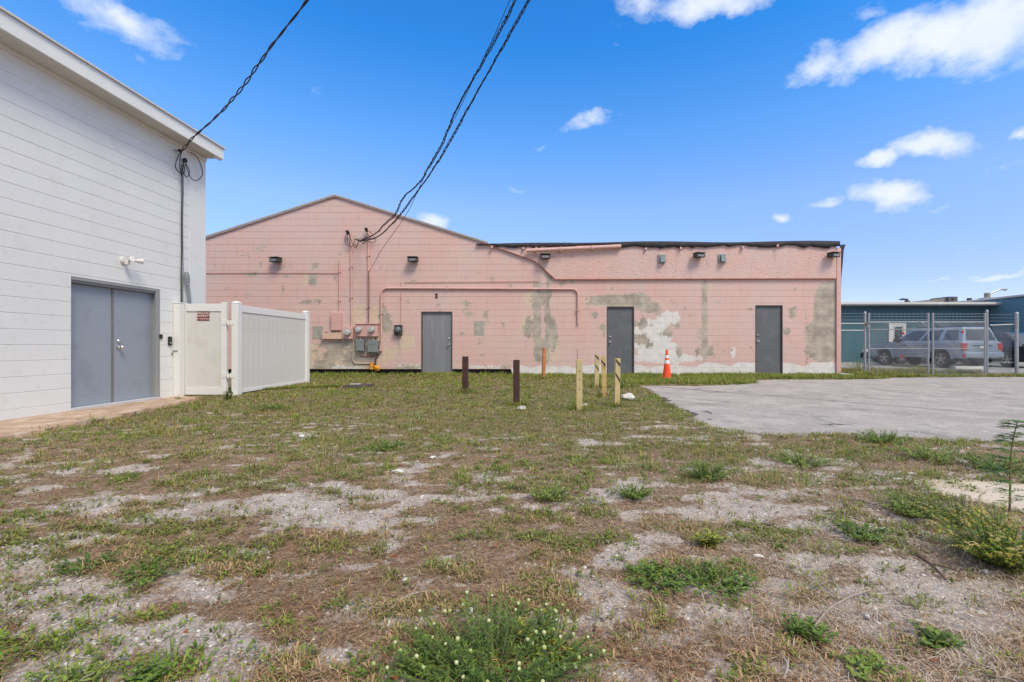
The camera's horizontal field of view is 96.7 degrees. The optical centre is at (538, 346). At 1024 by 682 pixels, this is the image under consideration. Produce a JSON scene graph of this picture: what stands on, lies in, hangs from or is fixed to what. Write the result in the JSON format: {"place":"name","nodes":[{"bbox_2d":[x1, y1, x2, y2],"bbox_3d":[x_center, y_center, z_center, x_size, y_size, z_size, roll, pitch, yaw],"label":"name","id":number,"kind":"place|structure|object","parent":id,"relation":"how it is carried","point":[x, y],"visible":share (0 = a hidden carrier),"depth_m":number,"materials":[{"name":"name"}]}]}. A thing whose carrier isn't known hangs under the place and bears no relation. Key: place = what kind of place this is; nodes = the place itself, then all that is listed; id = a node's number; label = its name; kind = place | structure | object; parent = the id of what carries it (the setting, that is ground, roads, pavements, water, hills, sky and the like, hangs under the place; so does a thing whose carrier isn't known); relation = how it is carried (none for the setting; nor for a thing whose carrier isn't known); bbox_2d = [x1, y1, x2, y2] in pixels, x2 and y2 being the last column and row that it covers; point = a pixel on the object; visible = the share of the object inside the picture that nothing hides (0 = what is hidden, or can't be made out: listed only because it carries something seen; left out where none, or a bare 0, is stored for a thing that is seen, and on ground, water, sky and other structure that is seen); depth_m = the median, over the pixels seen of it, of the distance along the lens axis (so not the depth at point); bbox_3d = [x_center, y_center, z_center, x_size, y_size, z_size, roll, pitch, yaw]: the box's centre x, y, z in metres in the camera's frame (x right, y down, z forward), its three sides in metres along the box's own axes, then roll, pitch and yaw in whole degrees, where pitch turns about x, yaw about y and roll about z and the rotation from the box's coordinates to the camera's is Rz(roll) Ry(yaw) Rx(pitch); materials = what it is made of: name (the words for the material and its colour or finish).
{"place":"outdoors","nodes":[
{"label":"outdoors","id":0,"kind":"place"},
{"bbox_2d":[0,396,201,439],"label":"path","id":1,"kind":"structure","parent":0,"point":[16,428],"depth_m":5.87,"materials":[{"name":"concrete"}]},
{"bbox_2d":[0,374,1023,681],"bbox_3d":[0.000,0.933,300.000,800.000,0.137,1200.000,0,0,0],"label":"ground","id":2,"kind":"structure","parent":0,"point":[624,510],"depth_m":2.27,"materials":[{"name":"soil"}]},
{"bbox_2d":[18,645,127,681],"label":"creeping weed","id":3,"kind":"object","parent":2,"relation":"on","point":[71,671],"visible":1,"depth_m":1.30,"materials":[{"name":"green plant"}]},
{"bbox_2d":[43,549,120,575],"bbox_3d":[-1.953,0.926,1.952,0.226,0.044,0.214,0,0,0],"label":"creeping weed","id":4,"kind":"object","parent":2,"relation":"on","point":[87,562],"visible":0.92,"depth_m":1.95,"materials":[{"name":"green plant"}]},
{"bbox_2d":[0,6,225,420],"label":"white building","id":5,"kind":"structure","parent":2,"relation":"on","point":[90,185],"depth_m":6.69,"materials":[{"name":"paint"}]},
{"bbox_2d":[71,283,110,406],"bbox_3d":[-6.763,-0.013,6.840,0.045,1.795,0.721,0,0,0],"label":"door","id":6,"kind":"structure","parent":5,"relation":"in","point":[90,305],"depth_m":6.85,"materials":[{"name":"metal"}]},
{"bbox_2d":[119,256,143,264],"bbox_3d":[-6.537,-1.366,7.342,0.206,0.130,0.259,0,0,0],"label":"security light","id":7,"kind":"object","parent":5,"relation":"attached to","point":[124,260],"visible":1,"depth_m":7.26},
{"bbox_2d":[114,289,152,401],"bbox_3d":[-6.717,-0.013,7.585,0.135,1.795,0.745,0,0,0],"label":"door","id":8,"kind":"structure","parent":5,"relation":"in","point":[133,323],"depth_m":7.56,"materials":[{"name":"metal"}]},
{"bbox_2d":[173,302,184,396],"bbox_3d":[-6.576,0.090,8.330,0.128,1.780,0.132,0,0,0],"label":"gate post","id":9,"kind":"object","parent":5,"relation":"attached to","point":[179,346],"visible":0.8,"depth_m":8.27,"materials":[{"name":"white plastic"}]},
{"bbox_2d":[184,272,191,303],"bbox_3d":[-6.562,-0.396,8.556,0.091,1.984,0.236,0,0,-6],"label":"service conduit","id":10,"kind":"object","parent":5,"relation":"attached to","point":[187,278],"visible":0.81,"depth_m":8.50,"materials":[{"name":"metal"}]},
{"bbox_2d":[174,149,202,301],"bbox_3d":[-6.575,-2.237,8.551,0.130,2.884,0.714,0,0,0],"label":"cable drop","id":11,"kind":"object","parent":5,"relation":"attached to","point":[184,160],"visible":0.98,"depth_m":8.44,"materials":[{"name":"black plastic"}]},
{"bbox_2d":[180,0,308,151],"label":"service wire","id":12,"kind":"object","parent":11,"relation":"attached to","point":[305,2],"visible":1,"depth_m":6.69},
{"bbox_2d":[104,554,188,589],"bbox_3d":[-1.626,0.927,1.878,0.281,0.055,0.238,0,0,24],"label":"creeping weed","id":13,"kind":"object","parent":2,"relation":"on","point":[142,580],"visible":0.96,"depth_m":1.88,"materials":[{"name":"green plant"}]},
{"bbox_2d":[120,656,172,681],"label":"leafy weed","id":14,"kind":"object","parent":2,"relation":"on","point":[148,672],"visible":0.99,"depth_m":1.29,"materials":[{"name":"green plant"}]},
{"bbox_2d":[231,301,241,394],"bbox_3d":[-5.611,0.072,8.471,0.132,1.815,0.132,0,0,0],"label":"fence post","id":15,"kind":"object","parent":2,"relation":"on","point":[236,347],"visible":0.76,"depth_m":8.41,"materials":[{"name":"white plastic"}]},
{"bbox_2d":[172,302,233,394],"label":"vinyl gate","id":16,"kind":"structure","parent":15,"relation":"attached to","point":[206,358],"depth_m":8.43,"materials":[{"name":"plastic"}]},
{"bbox_2d":[196,312,209,320],"bbox_3d":[-6.200,-0.556,8.423,0.263,0.166,0.007,0,0,0],"label":"gate sign","id":17,"kind":"object","parent":16,"relation":"attached to","point":[203,316],"visible":1,"depth_m":8.42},
{"bbox_2d":[250,403,287,409],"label":"leafy weed","id":18,"kind":"object","parent":2,"relation":"on","point":[272,406],"visible":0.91,"depth_m":6.59,"materials":[{"name":"green plant"}]},
{"bbox_2d":[242,305,305,391],"bbox_3d":[-5.599,0.052,9.731,0.045,1.645,2.396,0,0,0],"label":"vinyl fence","id":19,"kind":"object","parent":2,"relation":"on","point":[273,348],"visible":0.91,"depth_m":9.54,"materials":[{"name":"plastic"}]},
{"bbox_2d":[302,311,309,382],"bbox_3d":[-5.611,0.062,10.991,0.132,1.835,0.132,0,0,0],"label":"fence post","id":20,"kind":"object","parent":2,"relation":"on","point":[307,348],"visible":0.76,"depth_m":10.95,"materials":[{"name":"white plastic"}]},
{"bbox_2d":[343,383,373,388],"bbox_3d":[-3.878,0.865,9.839,0.457,0.110,0.546,0,0,0],"label":"meter pit lid","id":21,"kind":"object","parent":2,"relation":"on","point":[356,385],"visible":0.79,"depth_m":9.74,"materials":[{"name":"concrete"}]},
{"bbox_2d":[361,439,406,450],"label":"leafy weed","id":22,"kind":"object","parent":2,"relation":"on","point":[386,446],"visible":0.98,"depth_m":4.12,"materials":[{"name":"green plant"}]},
{"bbox_2d":[394,634,462,681],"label":"flowering weed","id":23,"kind":"object","parent":2,"relation":"on","point":[422,658],"visible":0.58,"depth_m":1.30,"materials":[{"name":"green plant"}]},
{"bbox_2d":[462,356,468,391],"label":"post","id":24,"kind":"object","parent":2,"relation":"on","point":[465,369],"visible":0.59,"depth_m":8.68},
{"bbox_2d":[364,590,607,681],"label":"flowering weed","id":25,"kind":"object","parent":2,"relation":"on","point":[473,668],"visible":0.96,"depth_m":1.32,"materials":[{"name":"green plant"}]},
{"bbox_2d":[0,375,1023,681],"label":"dead thatch","id":26,"kind":"object","parent":2,"relation":"on","point":[722,641],"visible":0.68,"depth_m":1.80,"materials":[{"name":"plant"}]},
{"bbox_2d":[513,360,519,402],"bbox_3d":[-0.344,0.601,7.186,0.088,0.768,0.088,0,0,10],"label":"post","id":27,"kind":"object","parent":2,"relation":"on","point":[516,380],"visible":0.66,"depth_m":7.14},
{"bbox_2d":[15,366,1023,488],"bbox_3d":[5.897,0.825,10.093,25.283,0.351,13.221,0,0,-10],"label":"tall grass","id":28,"kind":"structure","parent":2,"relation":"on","point":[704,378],"depth_m":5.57,"materials":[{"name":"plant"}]},
{"bbox_2d":[206,194,845,374],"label":"pink building","id":29,"kind":"structure","parent":2,"relation":"on","point":[765,307],"depth_m":14.42,"materials":[{"name":"paint"}]},
{"bbox_2d":[269,256,281,262],"bbox_3d":[-8.228,-2.707,14.281,0.320,0.156,0.284,0,0,14],"label":"wall lamp","id":30,"kind":"object","parent":29,"relation":"attached to","point":[275,259],"visible":1,"depth_m":14.19,"materials":[{"name":"metal"}]},
{"bbox_2d":[313,326,322,338],"bbox_3d":[-6.987,-0.426,14.417,0.324,0.406,0.006,0,0,0],"label":"cement patch","id":31,"kind":"object","parent":29,"relation":"attached to","point":[317,332],"visible":1,"depth_m":14.41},
{"bbox_2d":[322,331,342,338],"bbox_3d":[-6.495,-0.375,14.359,0.619,0.304,0.118,0,0,0],"label":"wire trough","id":32,"kind":"object","parent":29,"relation":"attached to","point":[332,335],"visible":1,"depth_m":14.30,"materials":[{"name":"pink"}]},
{"bbox_2d":[331,313,341,330],"bbox_3d":[-6.358,-0.771,14.352,0.304,0.568,0.132,0,0,0],"label":"junction box","id":33,"kind":"object","parent":29,"relation":"attached to","point":[336,321],"visible":1,"depth_m":14.29,"materials":[{"name":"pink paint"}]},
{"bbox_2d":[344,327,353,338],"bbox_3d":[-5.962,-0.416,14.289,0.261,0.385,0.258,0,0,0],"label":"electric meter","id":34,"kind":"object","parent":29,"relation":"attached to","point":[348,332],"visible":1,"depth_m":14.30,"materials":[{"name":"pink paint"}]},
{"bbox_2d":[349,234,352,326],"bbox_3d":[-5.910,-2.079,14.384,0.095,2.941,0.064,0,0,0],"label":"conduit","id":35,"kind":"object","parent":29,"relation":"attached to","point":[351,266],"visible":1,"depth_m":14.37,"materials":[{"name":"metal"}]},
{"bbox_2d":[356,337,364,350],"bbox_3d":[-5.588,-0.069,14.342,0.284,0.462,0.152,0,0,0],"label":"switch box","id":36,"kind":"object","parent":29,"relation":"attached to","point":[360,344],"visible":1,"depth_m":14.27,"materials":[{"name":"grey metal"}]},
{"bbox_2d":[345,228,375,247],"bbox_3d":[-5.589,-3.412,14.293,0.974,0.635,0.163,0,0,0],"label":"weatherhead wiring","id":37,"kind":"object","parent":29,"relation":"attached to","point":[348,232],"visible":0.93,"depth_m":14.28,"materials":[{"name":"black plastic"}]},
{"bbox_2d":[354,323,378,336],"bbox_3d":[-5.395,-0.507,14.279,0.730,0.405,0.278,0,0,0],"label":"electric meter","id":38,"kind":"object","parent":29,"relation":"attached to","point":[366,329],"visible":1,"depth_m":14.28,"materials":[{"name":"pink paint"}]},
{"bbox_2d":[367,231,369,308],"bbox_3d":[-5.367,-2.160,14.384,0.093,2.941,0.064,0,0,0],"label":"conduit","id":39,"kind":"object","parent":29,"relation":"attached to","point":[368,306],"visible":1,"depth_m":14.37,"materials":[{"name":"metal"}]},
{"bbox_2d":[367,337,378,352],"bbox_3d":[-5.182,-0.049,14.339,0.365,0.503,0.158,0,0,0],"label":"switch box","id":40,"kind":"object","parent":29,"relation":"attached to","point":[373,346],"visible":1,"depth_m":14.27,"materials":[{"name":"grey metal"}]},
{"bbox_2d":[369,354,379,373],"bbox_3d":[-5.122,0.582,14.264,0.321,0.676,0.206,0,0,-20],"label":"gas regulator","id":41,"kind":"object","parent":29,"relation":"attached to","point":[375,366],"visible":0.96,"depth_m":14.23,"materials":[{"name":"yellow metal"}]},
{"bbox_2d":[394,325,401,334],"bbox_3d":[-4.416,-0.507,14.319,0.233,0.324,0.198,0,0,0],"label":"electric meter","id":42,"kind":"object","parent":29,"relation":"attached to","point":[397,329],"visible":1,"depth_m":14.32,"materials":[{"name":"metal"}]},
{"bbox_2d":[407,256,418,261],"bbox_3d":[-3.924,-2.717,14.277,0.320,0.156,0.284,0,0,0],"label":"wall lamp","id":43,"kind":"object","parent":29,"relation":"attached to","point":[412,258],"visible":1,"depth_m":14.16,"materials":[{"name":"metal"}]},
{"bbox_2d":[422,313,451,372],"bbox_3d":[-3.218,-0.090,14.449,0.940,1.940,0.133,0,0,0],"label":"door","id":44,"kind":"structure","parent":29,"relation":"in","point":[437,327],"depth_m":14.47,"materials":[{"name":"paint"}]},
{"bbox_2d":[358,0,516,241],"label":"service wire","id":45,"kind":"object","parent":29,"relation":"attached to","point":[468,87],"visible":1,"depth_m":9.59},
{"bbox_2d":[369,0,509,271],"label":"telephone wire","id":46,"kind":"object","parent":29,"relation":"attached to","point":[452,122],"visible":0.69,"depth_m":9.75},
{"bbox_2d":[363,0,529,240],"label":"service wire","id":47,"kind":"object","parent":29,"relation":"attached to","point":[471,102],"visible":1,"depth_m":9.42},
{"bbox_2d":[404,281,538,282],"bbox_3d":[-2.109,-2.033,14.400,4.259,0.046,0.016,0,0,0],"label":"conduit","id":48,"kind":"object","parent":29,"relation":"attached to","point":[491,281],"visible":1,"depth_m":14.39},
{"bbox_2d":[474,321,483,334],"bbox_3d":[-1.881,-0.568,14.417,0.314,0.446,0.006,0,0,0],"label":"cement patch","id":49,"kind":"object","parent":29,"relation":"attached to","point":[478,327],"visible":1,"depth_m":14.41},
{"bbox_2d":[379,286,579,344],"bbox_3d":[-1.851,-0.874,14.378,6.330,2.032,0.076,0,0,0],"label":"conduit","id":50,"kind":"object","parent":29,"relation":"attached to","point":[447,288],"visible":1,"depth_m":14.35,"materials":[{"name":"metal"}]},
{"bbox_2d":[608,308,632,373],"bbox_3d":[2.614,-0.171,14.449,0.817,2.102,0.133,0,0,0],"label":"door","id":51,"kind":"structure","parent":29,"relation":"in","point":[620,320],"depth_m":14.47,"materials":[{"name":"paint"}]},
{"bbox_2d":[658,254,665,262],"bbox_3d":[3.894,-2.758,14.300,0.223,0.284,0.148,0,0,0],"label":"exhaust hood","id":52,"kind":"object","parent":29,"relation":"attached to","point":[661,258],"visible":1,"depth_m":14.28,"materials":[{"name":"metal"}]},
{"bbox_2d":[693,252,705,257],"bbox_3d":[5.024,-2.839,14.236,0.320,0.156,0.284,0,0,-14],"label":"wall lamp","id":53,"kind":"object","parent":29,"relation":"attached to","point":[698,254],"visible":1,"depth_m":14.13,"materials":[{"name":"metal"}]},
{"bbox_2d":[718,254,726,262],"bbox_3d":[5.800,-2.768,14.300,0.223,0.284,0.148,0,0,0],"label":"exhaust hood","id":54,"kind":"object","parent":29,"relation":"attached to","point":[721,258],"visible":1,"depth_m":14.29,"materials":[{"name":"metal"}]},
{"bbox_2d":[756,306,780,373],"bbox_3d":[7.319,-0.191,14.449,0.817,2.143,0.133,0,0,0],"label":"door","id":55,"kind":"structure","parent":29,"relation":"in","point":[768,318],"depth_m":14.47,"materials":[{"name":"paint"}]},
{"bbox_2d":[827,251,840,257],"bbox_3d":[9.227,-2.849,14.238,0.320,0.156,0.284,0,0,-16],"label":"wall lamp","id":56,"kind":"object","parent":29,"relation":"attached to","point":[833,254],"visible":1,"depth_m":14.14,"materials":[{"name":"metal"}]},
{"bbox_2d":[542,348,545,376],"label":"post","id":57,"kind":"object","parent":2,"relation":"on","point":[543,362],"visible":0.9,"depth_m":12.29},
{"bbox_2d":[525,484,569,501],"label":"leafy weed","id":58,"kind":"object","parent":2,"relation":"on","point":[547,495],"visible":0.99,"depth_m":2.68,"materials":[{"name":"green plant"}]},
{"bbox_2d":[511,603,590,669],"bbox_3d":[0.034,0.883,1.394,0.242,0.116,0.277,0,0,0],"label":"flowering weed","id":59,"kind":"object","parent":2,"relation":"on","point":[520,622],"visible":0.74,"depth_m":1.38,"materials":[{"name":"green plant"}]},
{"bbox_2d":[576,359,581,410],"bbox_3d":[0.589,0.584,6.546,0.086,0.786,0.088,0,-1,0],"label":"post","id":60,"kind":"object","parent":2,"relation":"on","point":[578,383],"visible":0.75,"depth_m":6.50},
{"bbox_2d":[594,354,598,385],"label":"post","id":61,"kind":"object","parent":2,"relation":"on","point":[596,377],"visible":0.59,"depth_m":10.03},
{"bbox_2d":[601,356,606,396],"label":"post","id":62,"kind":"object","parent":2,"relation":"on","point":[603,371],"visible":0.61,"depth_m":8.25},
{"bbox_2d":[613,358,620,404],"bbox_3d":[1.229,0.587,7.112,0.082,0.790,0.084,1,0,-8],"label":"post","id":63,"kind":"object","parent":2,"relation":"on","point":[616,387],"visible":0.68,"depth_m":7.07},
{"bbox_2d":[610,379,635,387],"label":"leafy weed","id":64,"kind":"object","parent":2,"relation":"on","point":[622,385],"visible":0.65,"depth_m":10.01,"materials":[{"name":"green plant"}]},
{"bbox_2d":[621,393,634,399],"bbox_3d":[1.533,0.856,7.776,0.242,0.119,0.168,0,0,8],"label":"crumpled bag","id":65,"kind":"object","parent":2,"relation":"on","point":[628,396],"visible":0.97,"depth_m":7.73,"materials":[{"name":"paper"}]},
{"bbox_2d":[609,481,655,499],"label":"leafy weed","id":66,"kind":"object","parent":2,"relation":"on","point":[642,494],"visible":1,"depth_m":2.75,"materials":[{"name":"green plant"}]},
{"bbox_2d":[622,558,698,596],"bbox_3d":[0.481,0.906,1.807,0.302,0.064,0.280,0,0,21],"label":"creeping weed","id":67,"kind":"object","parent":2,"relation":"on","point":[647,570],"visible":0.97,"depth_m":1.80,"materials":[{"name":"green plant"}]},
{"bbox_2d":[663,349,670,379],"bbox_3d":[3.556,0.508,12.579,0.330,0.830,0.330,0,0,0],"label":"traffic cone","id":68,"kind":"object","parent":2,"relation":"on","point":[666,371],"visible":0.68,"depth_m":12.52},
{"bbox_2d":[677,457,736,480],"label":"leafy weed","id":69,"kind":"object","parent":2,"relation":"on","point":[701,471],"visible":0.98,"depth_m":3.18,"materials":[{"name":"green plant"}]},
{"bbox_2d":[688,528,728,549],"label":"leafy weed","id":70,"kind":"object","parent":2,"relation":"on","point":[710,538],"visible":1,"depth_m":2.12,"materials":[{"name":"green plant"}]},
{"bbox_2d":[674,556,761,603],"bbox_3d":[0.712,0.905,1.792,0.327,0.069,0.327,0,0,0],"label":"creeping weed","id":71,"kind":"object","parent":2,"relation":"on","point":[703,579],"visible":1,"depth_m":1.78,"materials":[{"name":"green plant"}]},
{"bbox_2d":[780,652,788,677],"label":"twig","id":72,"kind":"object","parent":2,"relation":"on","point":[787,666],"visible":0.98,"depth_m":1.32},
{"bbox_2d":[767,447,840,467],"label":"leafy weed","id":73,"kind":"object","parent":2,"relation":"on","point":[802,462],"visible":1,"depth_m":3.57,"materials":[{"name":"green plant"}]},
{"bbox_2d":[780,612,839,645],"bbox_3d":[0.874,0.919,1.472,0.169,0.069,0.124,0,0,36],"label":"leafy weed","id":74,"kind":"object","parent":2,"relation":"on","point":[797,626],"visible":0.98,"depth_m":1.47,"materials":[{"name":"green plant"}]},
{"bbox_2d":[640,377,1023,443],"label":"asphalt lot","id":75,"kind":"structure","parent":2,"relation":"on","point":[969,408],"depth_m":7.00,"materials":[{"name":"asphalt"}]},
{"bbox_2d":[816,578,870,624],"bbox_3d":[1.085,0.939,1.698,0.383,0.030,0.113,0,0,-31],"label":"twig","id":76,"kind":"object","parent":2,"relation":"on","point":[827,610],"visible":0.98,"depth_m":1.67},
{"bbox_2d":[832,518,892,542],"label":"leafy weed","id":77,"kind":"object","parent":2,"relation":"on","point":[862,532],"visible":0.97,"depth_m":2.22,"materials":[{"name":"green plant"}]},
{"bbox_2d":[863,311,866,370],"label":"fence post","id":78,"kind":"object","parent":2,"relation":"on","point":[865,313],"visible":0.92,"depth_m":14.57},
{"bbox_2d":[841,313,863,330],"bbox_3d":[10.016,-0.767,14.600,0.892,0.567,0.040,0,0,0],"label":"barbed wire","id":79,"kind":"object","parent":78,"relation":"attached to","point":[852,323],"visible":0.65,"depth_m":14.58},
{"bbox_2d":[833,644,898,681],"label":"leafy weed","id":80,"kind":"object","parent":2,"relation":"on","point":[866,665],"visible":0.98,"depth_m":1.34,"materials":[{"name":"green plant"}]},
{"bbox_2d":[853,428,913,443],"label":"leafy weed","id":81,"kind":"object","parent":2,"relation":"on","point":[875,437],"visible":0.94,"depth_m":4.30,"materials":[{"name":"green plant"}]},
{"bbox_2d":[876,595,908,620],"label":"twig","id":82,"kind":"object","parent":2,"relation":"on","point":[885,607],"visible":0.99,"depth_m":1.63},
{"bbox_2d":[868,313,928,374],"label":"chain link gate","id":83,"kind":"structure","parent":2,"relation":"on","point":[906,329],"depth_m":14.58,"materials":[{"name":"metal"}]},
{"bbox_2d":[868,488,948,517],"bbox_3d":[2.064,0.868,2.533,0.344,0.127,0.387,0,0,0],"label":"leafy weed","id":84,"kind":"object","parent":2,"relation":"on","point":[910,510],"visible":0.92,"depth_m":2.52,"materials":[{"name":"green plant"}]},
{"bbox_2d":[841,294,1023,361],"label":"blue building","id":85,"kind":"structure","parent":2,"relation":"on","point":[1003,310],"depth_m":26.00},
{"bbox_2d":[894,326,901,338],"bbox_3d":[20.533,-0.187,25.959,0.475,2.113,0.058,0,0,0],"label":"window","id":86,"kind":"structure","parent":85,"relation":"in","point":[895,327],"depth_m":25.93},
{"bbox_2d":[913,297,957,301],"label":"roof unit","id":87,"kind":"structure","parent":85,"relation":"on","point":[948,299],"depth_m":29.00,"materials":[{"name":"grey metal"}]},
{"bbox_2d":[984,288,1007,296],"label":"street lamp","id":88,"kind":"object","parent":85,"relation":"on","point":[989,294],"visible":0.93,"depth_m":41.94,"materials":[{"name":"metal"}]},
{"bbox_2d":[908,549,959,579],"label":"twig","id":89,"kind":"object","parent":2,"relation":"on","point":[933,565],"visible":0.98,"depth_m":1.92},
{"bbox_2d":[893,441,976,461],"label":"leafy weed","id":90,"kind":"object","parent":2,"relation":"on","point":[943,458],"visible":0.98,"depth_m":3.64,"materials":[{"name":"green plant"}]},
{"bbox_2d":[909,619,966,650],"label":"leafy weed","id":91,"kind":"object","parent":2,"relation":"on","point":[934,634],"visible":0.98,"depth_m":1.44,"materials":[{"name":"green plant"}]},
{"bbox_2d":[900,484,1023,527],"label":"spiky weed","id":92,"kind":"object","parent":2,"relation":"on","point":[943,511],"visible":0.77,"depth_m":2.43,"materials":[{"name":"green plant"}]},
{"bbox_2d":[911,479,1023,511],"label":"concrete slab","id":93,"kind":"structure","parent":2,"relation":"on","point":[955,490],"depth_m":2.88,"materials":[{"name":"concrete"}]},
{"bbox_2d":[924,497,1023,571],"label":"spiky weed","id":94,"kind":"object","parent":2,"relation":"on","point":[1000,553],"visible":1,"depth_m":1.98,"materials":[{"name":"green plant"}]},
{"bbox_2d":[985,310,988,373],"bbox_3d":[14.395,-0.075,14.600,0.090,2.189,0.090,0,0,0],"label":"fence post","id":95,"kind":"object","parent":2,"relation":"on","point":[987,340],"visible":0.94,"depth_m":14.57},
{"bbox_2d":[932,313,985,374],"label":"chain link gate","id":96,"kind":"structure","parent":95,"relation":"attached to","point":[960,322],"depth_m":14.58,"materials":[{"name":"metal"}]},
{"bbox_2d":[957,450,1023,470],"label":"leafy weed","id":97,"kind":"object","parent":2,"relation":"on","point":[1002,465],"visible":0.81,"depth_m":3.35,"materials":[{"name":"green plant"}]},
{"bbox_2d":[978,419,1023,523],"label":"sapling","id":98,"kind":"object","parent":2,"relation":"on","point":[1010,451],"visible":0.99,"depth_m":2.39,"materials":[{"name":"green plant"}]},
{"bbox_2d":[1014,312,1018,373],"bbox_3d":[15.087,-0.030,14.350,0.113,2.099,0.113,0,0,0],"label":"fence post","id":99,"kind":"object","parent":2,"relation":"on","point":[1016,342],"visible":0.98,"depth_m":14.32,"materials":[{"name":"metal"}]},
{"bbox_2d":[989,324,1014,373],"bbox_3d":[14.740,-0.031,14.460,0.635,1.956,0.116,0,0,10],"label":"chain link fence","id":100,"kind":"object","parent":99,"relation":"attached to","point":[995,325],"visible":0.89,"depth_m":14.46,"materials":[{"name":"metal"}]},
{"bbox_2d":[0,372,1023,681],"bbox_3d":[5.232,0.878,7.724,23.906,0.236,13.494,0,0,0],"label":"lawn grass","id":101,"kind":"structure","parent":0,"point":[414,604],"depth_m":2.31,"materials":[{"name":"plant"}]},
{"bbox_2d":[0,0,1023,301],"label":"sky","id":102,"kind":"structure","parent":0,"point":[890,131],"materials":[{"name":"blue"}]},
{"bbox_2d":[841,362,1023,373],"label":"parking lot","id":103,"kind":"structure","parent":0,"point":[991,368],"depth_m":20.45,"materials":[{"name":"asphalt"}]},
{"bbox_2d":[860,349,957,363],"bbox_3d":[20.000,0.266,24.175,4.600,1.300,2.050,0,0,0],"label":"parked car","id":104,"kind":"object","parent":103,"relation":"on","point":[895,359],"visible":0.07,"depth_m":24.23,"materials":[{"name":"paint"}]},
{"bbox_2d":[867,325,1003,367],"bbox_3d":[17.604,0.032,20.517,2.140,1.767,4.620,0,0,-8],"label":"parked suv","id":105,"kind":"object","parent":103,"relation":"on","point":[948,335],"visible":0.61,"depth_m":19.17,"materials":[{"name":"silver metal"}]},
{"bbox_2d":[953,366,983,368],"bbox_3d":[17.173,0.860,18.170,1.100,0.120,0.174,0,0,0],"label":"wheel stop","id":106,"kind":"object","parent":103,"relation":"on","point":[968,367],"visible":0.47,"depth_m":18.10,"materials":[{"name":"concrete"}]},
{"bbox_2d":[925,332,1023,366],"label":"parked car","id":107,"kind":"object","parent":103,"relation":"on","point":[1021,346],"visible":0.18,"depth_m":19.63,"materials":[{"name":"paint"}]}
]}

